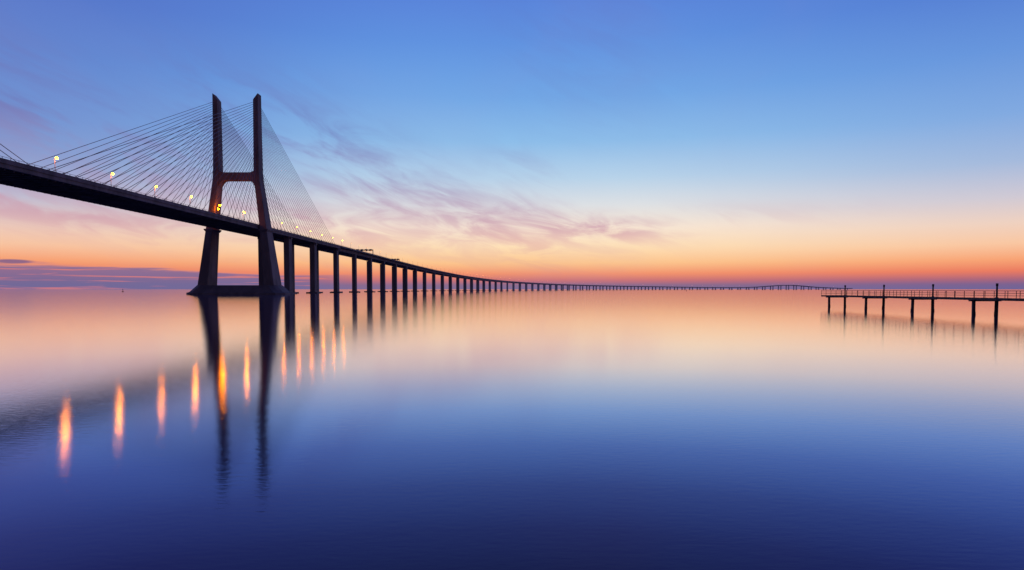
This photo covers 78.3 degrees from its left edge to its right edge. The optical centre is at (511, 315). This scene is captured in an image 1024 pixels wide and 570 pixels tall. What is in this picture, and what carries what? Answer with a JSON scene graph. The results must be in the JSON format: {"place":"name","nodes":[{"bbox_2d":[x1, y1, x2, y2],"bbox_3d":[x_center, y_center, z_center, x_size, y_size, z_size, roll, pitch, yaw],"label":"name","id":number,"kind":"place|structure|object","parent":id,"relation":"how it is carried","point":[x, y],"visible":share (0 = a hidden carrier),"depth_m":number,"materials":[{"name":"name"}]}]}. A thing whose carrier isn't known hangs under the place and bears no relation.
{"place":"outdoors","nodes":[
{"label":"outdoors","id":0,"kind":"place"},
{"bbox_2d":[0,289,1023,569],"bbox_3d":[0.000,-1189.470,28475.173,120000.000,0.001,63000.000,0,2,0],"label":"water","id":1,"kind":"structure","parent":0,"point":[540,429],"depth_m":17.84,"materials":[{"name":"blue liquid"}]},
{"bbox_2d":[0,93,852,294],"bbox_3d":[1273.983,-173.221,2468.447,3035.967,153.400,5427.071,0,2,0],"label":"cable stayed bridge","id":2,"kind":"structure","parent":1,"relation":"in","point":[214,221],"depth_m":471.65,"materials":[{"name":"concrete"}]},
{"bbox_2d":[821,283,1023,314],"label":"jetty","id":3,"kind":"object","parent":1,"relation":"in","point":[932,298],"visible":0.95,"depth_m":113.50,"materials":[{"name":"black wood"}]},
{"bbox_2d":[0,0,1023,288],"label":"sky","id":4,"kind":"structure","parent":0,"point":[855,144],"materials":[{"name":"blue"}]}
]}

